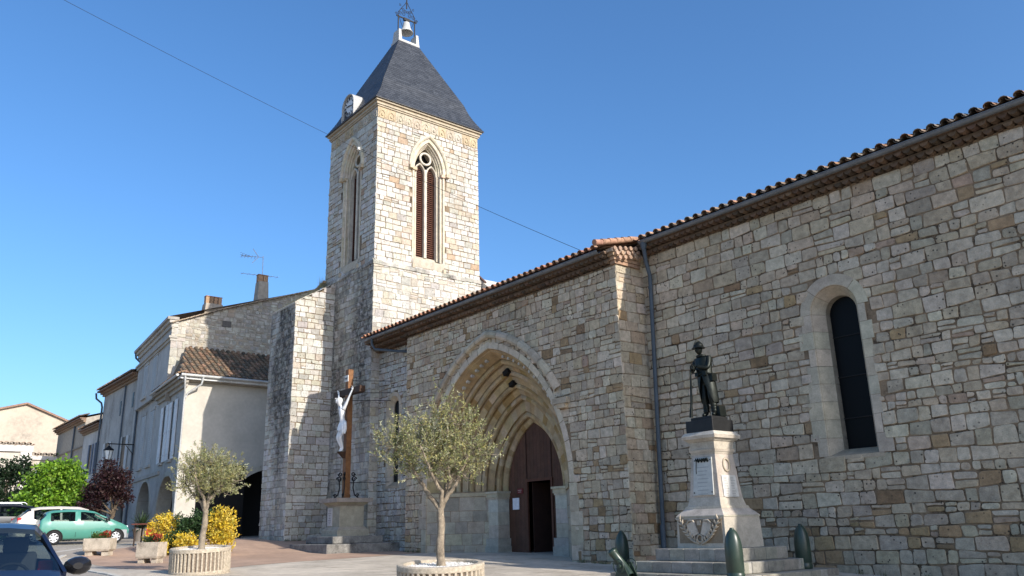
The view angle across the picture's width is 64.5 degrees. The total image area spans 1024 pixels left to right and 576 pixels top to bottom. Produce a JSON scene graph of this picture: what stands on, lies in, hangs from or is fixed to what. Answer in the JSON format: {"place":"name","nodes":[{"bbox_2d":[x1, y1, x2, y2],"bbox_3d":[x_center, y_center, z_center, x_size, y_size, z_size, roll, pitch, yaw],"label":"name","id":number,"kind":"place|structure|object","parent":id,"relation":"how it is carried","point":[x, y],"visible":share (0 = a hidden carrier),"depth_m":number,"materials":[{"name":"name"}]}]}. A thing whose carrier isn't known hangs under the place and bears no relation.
{"place":"outdoors","nodes":[
{"label":"outdoors","id":0,"kind":"place"},
{"bbox_2d":[82,537,418,569],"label":"pavement","id":1,"kind":"structure","parent":0,"point":[251,551],"depth_m":28.34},
{"bbox_2d":[56,544,132,551],"bbox_3d":[-15.158,9.898,31.050,0.404,0.223,6.132,-6,-17,16],"label":"kerb","id":2,"kind":"object","parent":1,"relation":"on","point":[81,548],"visible":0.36,"depth_m":29.08,"materials":[{"name":"concrete"}]},
{"bbox_2d":[82,530,116,555],"bbox_3d":[-14.245,8.807,28.058,0.920,0.868,0.627,0,-16,-4],"label":"flower trough","id":3,"kind":"object","parent":1,"relation":"on","point":[104,543],"visible":1,"depth_m":27.82,"materials":[{"name":"stone"}]},
{"bbox_2d":[131,523,154,545],"bbox_3d":[-13.974,9.479,31.252,1.048,0.847,0.880,-2,-16,0],"label":"table","id":4,"kind":"object","parent":1,"relation":"on","point":[135,524],"visible":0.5,"depth_m":30.99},
{"bbox_2d":[135,532,166,562],"bbox_3d":[-11.306,8.126,25.446,0.753,0.985,0.542,-4,-17,7],"label":"flower trough","id":5,"kind":"object","parent":1,"relation":"on","point":[153,548],"visible":0.98,"depth_m":25.23,"materials":[{"name":"stone"}]},
{"bbox_2d":[141,510,179,554],"bbox_3d":[-12.405,8.829,28.937,1.593,1.813,1.920,12,-21,-37],"label":"variegated bush","id":6,"kind":"object","parent":1,"relation":"on","point":[163,524],"visible":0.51,"depth_m":29.07,"materials":[{"name":"yellow plant"}]},
{"bbox_2d":[172,529,198,546],"bbox_3d":[-11.390,8.947,28.398,0.998,0.998,0.917,12,-21,-37],"label":"variegated bush","id":7,"kind":"object","parent":1,"relation":"on","point":[183,540],"visible":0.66,"depth_m":28.32,"materials":[{"name":"yellow plant"}]},
{"bbox_2d":[162,508,215,547],"bbox_3d":[-11.687,8.787,29.301,1.885,1.724,1.438,12,-21,-37],"label":"green bush","id":8,"kind":"object","parent":1,"relation":"on","point":[186,524],"visible":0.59,"depth_m":29.17,"materials":[{"name":"green plant"}]},
{"bbox_2d":[201,504,241,551],"bbox_3d":[-10.522,8.749,29.322,1.505,1.870,1.180,12,-21,-37],"label":"variegated bush","id":9,"kind":"object","parent":1,"relation":"on","point":[222,529],"visible":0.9,"depth_m":29.18,"materials":[{"name":"yellow plant"}]},
{"bbox_2d":[290,369,398,553],"bbox_3d":[-6.673,6.933,32.839,3.127,7.340,3.240,12,-21,-37],"label":"wayside cross","id":10,"kind":"object","parent":1,"relation":"on","point":[345,530],"visible":1,"depth_m":31.84,"materials":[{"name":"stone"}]},
{"bbox_2d":[0,536,552,575],"bbox_3d":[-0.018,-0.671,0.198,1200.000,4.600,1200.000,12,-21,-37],"label":"ground","id":11,"kind":"structure","parent":0,"point":[39,549],"depth_m":29.34,"materials":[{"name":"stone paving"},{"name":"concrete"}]},
{"bbox_2d":[0,453,36,538],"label":"street tree","id":12,"kind":"object","parent":11,"relation":"on","point":[12,476],"visible":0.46,"depth_m":45.90,"materials":[{"name":"green plant"}]},
{"bbox_2d":[0,441,57,491],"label":"annex","id":13,"kind":"object","parent":11,"relation":"on","point":[18,449],"visible":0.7,"depth_m":68.48,"materials":[{"name":"paint"}]},
{"bbox_2d":[0,502,66,534],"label":"parked car","id":14,"kind":"object","parent":11,"relation":"on","point":[4,518],"visible":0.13,"depth_m":36.49,"materials":[{"name":"white paint"}]},
{"bbox_2d":[0,402,67,455],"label":"gabled house","id":15,"kind":"structure","parent":11,"relation":"on","point":[26,422],"depth_m":79.67,"materials":[{"name":"paint"}]},
{"bbox_2d":[0,513,81,541],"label":"hedge","id":16,"kind":"object","parent":11,"relation":"on","point":[6,536],"visible":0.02,"depth_m":39.40,"materials":[{"name":"green plant"}]},
{"bbox_2d":[0,523,91,575],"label":"parked car","id":17,"kind":"object","parent":11,"relation":"on","point":[17,558],"visible":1,"depth_m":9.36,"materials":[{"name":"paint"}]},
{"bbox_2d":[8,453,93,519],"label":"street tree","id":18,"kind":"object","parent":11,"relation":"on","point":[62,483],"visible":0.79,"depth_m":41.34,"materials":[{"name":"green plant"}]},
{"bbox_2d":[8,506,105,543],"bbox_3d":[-19.311,10.243,35.121,4.030,1.544,2.151,12,-21,-37],"label":"parked car","id":19,"kind":"object","parent":11,"relation":"on","point":[27,517],"visible":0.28,"depth_m":34.19,"materials":[{"name":"paint"}]},
{"bbox_2d":[52,413,102,464],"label":"terraced house","id":20,"kind":"structure","parent":11,"relation":"on","point":[70,440],"depth_m":66.44,"materials":[{"name":"paint"}]},
{"bbox_2d":[33,510,128,544],"bbox_3d":[-17.353,9.641,32.791,3.335,1.343,1.872,11,-20,-35],"label":"parked car","id":21,"kind":"object","parent":11,"relation":"on","point":[74,527],"visible":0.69,"depth_m":32.09,"materials":[{"name":"teal paint"}]},
{"bbox_2d":[78,419,101,517],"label":"terraced house","id":22,"kind":"structure","parent":11,"relation":"on","point":[89,432],"depth_m":61.24,"materials":[{"name":"paint"}]},
{"bbox_2d":[85,444,93,474],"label":"window","id":23,"kind":"structure","parent":22,"relation":"in","point":[90,447],"depth_m":61.07,"materials":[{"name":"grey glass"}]},
{"bbox_2d":[91,441,99,473],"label":"window","id":24,"kind":"structure","parent":22,"relation":"in","point":[99,441],"depth_m":59.79,"materials":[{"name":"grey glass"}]},
{"bbox_2d":[75,457,135,520],"bbox_3d":[-20.110,10.418,40.004,2.869,4.121,2.275,0,-17,-6],"label":"street tree","id":25,"kind":"object","parent":11,"relation":"on","point":[114,488],"visible":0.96,"depth_m":39.98,"materials":[{"name":"purple plant"}]},
{"bbox_2d":[90,369,155,523],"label":"terraced house","id":26,"kind":"structure","parent":11,"relation":"on","point":[117,418],"depth_m":55.27,"materials":[{"name":"paint"}]},
{"bbox_2d":[100,441,110,472],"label":"window","id":27,"kind":"structure","parent":26,"relation":"in","point":[107,445],"depth_m":57.03,"materials":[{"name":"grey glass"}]},
{"bbox_2d":[118,435,128,471],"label":"window","id":28,"kind":"structure","parent":26,"relation":"in","point":[123,451],"depth_m":53.16,"materials":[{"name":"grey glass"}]},
{"bbox_2d":[129,510,154,540],"bbox_3d":[-16.857,10.716,36.928,1.988,1.539,1.779,12,-21,-37],"label":"potted yucca","id":29,"kind":"object","parent":11,"relation":"on","point":[143,519],"visible":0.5,"depth_m":36.67,"materials":[{"name":"green plant"}]},
{"bbox_2d":[149,346,269,538],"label":"corner house","id":30,"kind":"structure","parent":11,"relation":"on","point":[228,412],"depth_m":42.52,"materials":[{"name":"paint"}]},
{"bbox_2d":[156,404,168,464],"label":"window","id":31,"kind":"structure","parent":30,"relation":"in","point":[164,413],"depth_m":44.25,"materials":[{"name":"white glass"}]},
{"bbox_2d":[164,398,178,460],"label":"window","id":32,"kind":"structure","parent":30,"relation":"in","point":[171,425],"depth_m":42.49,"materials":[{"name":"white glass"}]},
{"bbox_2d":[124,274,314,536],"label":"tall house","id":33,"kind":"structure","parent":11,"relation":"on","point":[214,323],"depth_m":47.51,"materials":[{"name":"stone"}]},
{"bbox_2d":[103,443,133,461],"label":"street lamp","id":34,"kind":"object","parent":33,"relation":"attached to","point":[108,451],"visible":0.77,"depth_m":50.09,"materials":[{"name":"metal"}]},
{"bbox_2d":[240,249,276,277],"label":"television antenna","id":35,"kind":"object","parent":33,"relation":"attached to","point":[252,256],"visible":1,"depth_m":49.44,"materials":[{"name":"grey metal"}]},
{"bbox_2d":[259,0,1023,575],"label":"church","id":36,"kind":"structure","parent":11,"relation":"on","point":[853,324],"depth_m":22.90,"materials":[{"name":"stone"}]},
{"bbox_2d":[65,0,356,148],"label":"overhead cable","id":37,"kind":"object","parent":36,"relation":"attached to","point":[208,74],"visible":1,"depth_m":33.45,"materials":[{"name":"metal"}]},
{"bbox_2d":[338,137,364,277],"bbox_3d":[-7.457,-4.021,39.222,0.970,7.038,2.320,12,-21,-37],"label":"tower window","id":38,"kind":"structure","parent":36,"relation":"in","point":[350,251],"depth_m":39.44,"materials":[{"name":"stone"}]},
{"bbox_2d":[385,392,402,488],"bbox_3d":[-4.686,6.232,33.394,0.490,3.900,1.368,12,-21,-37],"label":"porch window","id":39,"kind":"structure","parent":36,"relation":"in","point":[391,482],"depth_m":33.46,"materials":[{"name":"stone"}]},
{"bbox_2d":[409,135,449,273],"bbox_3d":[-4.211,-4.087,39.285,2.320,7.038,0.970,12,-21,-37],"label":"tower window","id":40,"kind":"structure","parent":36,"relation":"in","point":[426,198],"depth_m":39.37,"materials":[{"name":"stone"}]},
{"bbox_2d":[358,149,605,260],"bbox_3d":[-2.269,-3.706,31.356,0.014,9.893,15.668,12,-21,-38],"label":"overhead cable","id":41,"kind":"object","parent":36,"relation":"attached to","point":[478,206],"visible":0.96,"depth_m":29.56,"materials":[{"name":"metal"}]},
{"bbox_2d":[509,423,562,552],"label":"door","id":42,"kind":"structure","parent":36,"relation":"in","point":[535,458],"depth_m":28.76,"materials":[{"name":"brown wood"}]},
{"bbox_2d":[799,274,894,458],"bbox_3d":[8.103,1.861,19.603,0.670,4.450,1.985,12,-21,-37],"label":"nave window","id":43,"kind":"structure","parent":36,"relation":"in","point":[850,425],"depth_m":19.69,"materials":[{"name":"stone"}]},
{"bbox_2d":[61,552,884,575],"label":"forecourt","id":44,"kind":"structure","parent":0,"point":[518,564],"depth_m":21.61,"materials":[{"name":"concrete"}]},
{"bbox_2d":[58,555,120,575],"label":"kerb","id":45,"kind":"structure","parent":44,"relation":"on","point":[94,571],"depth_m":20.36,"materials":[{"name":"concrete"}]},
{"bbox_2d":[168,545,231,575],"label":"round planter","id":46,"kind":"object","parent":44,"relation":"on","point":[195,560],"visible":0.95,"depth_m":19.49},
{"bbox_2d":[166,439,252,548],"bbox_3d":[-7.684,5.186,20.525,2.012,2.838,1.635,-6,-17,15],"label":"olive tree","id":47,"kind":"object","parent":46,"relation":"in","point":[200,477],"visible":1,"depth_m":20.47,"materials":[{"name":"green plant"}]},
{"bbox_2d":[396,558,484,575],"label":"round planter","id":48,"kind":"object","parent":44,"relation":"on","point":[457,567],"visible":0.92,"depth_m":12.91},
{"bbox_2d":[365,379,508,565],"bbox_3d":[-1.245,3.112,13.837,2.446,3.205,1.781,-8,-18,20],"label":"olive tree","id":49,"kind":"object","parent":48,"relation":"on","point":[447,445],"visible":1,"depth_m":13.77,"materials":[{"name":"green plant"}]},
{"bbox_2d":[615,530,629,569],"bbox_3d":[2.794,6.649,20.587,0.344,0.957,0.344,12,-21,-37],"label":"artillery shell","id":50,"kind":"object","parent":44,"relation":"on","point":[621,545],"visible":0.67,"depth_m":20.49,"materials":[{"name":"green paint"}]},
{"bbox_2d":[608,548,637,575],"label":"trench mortar","id":51,"kind":"object","parent":44,"relation":"on","point":[624,568],"visible":1,"depth_m":16.98,"materials":[{"name":"green paint"}]},
{"bbox_2d":[610,340,838,575],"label":"war memorial","id":52,"kind":"object","parent":44,"relation":"on","point":[713,512],"visible":0.96,"depth_m":18.24,"materials":[{"name":"stone"}]},
{"bbox_2d":[794,524,812,568],"bbox_3d":[6.476,5.756,18.108,0.344,0.957,0.344,12,-21,-37],"label":"artillery shell","id":53,"kind":"object","parent":52,"relation":"on","point":[802,547],"visible":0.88,"depth_m":17.98,"materials":[{"name":"green paint"}]},
{"bbox_2d":[724,528,744,575],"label":"artillery shell","id":54,"kind":"object","parent":44,"relation":"on","point":[734,559],"visible":1,"depth_m":15.64,"materials":[{"name":"green paint"}]},
{"bbox_2d":[0,0,1023,419],"label":"sky","id":55,"kind":"structure","parent":0,"point":[135,181],"materials":[{"name":"blue"}]}
]}

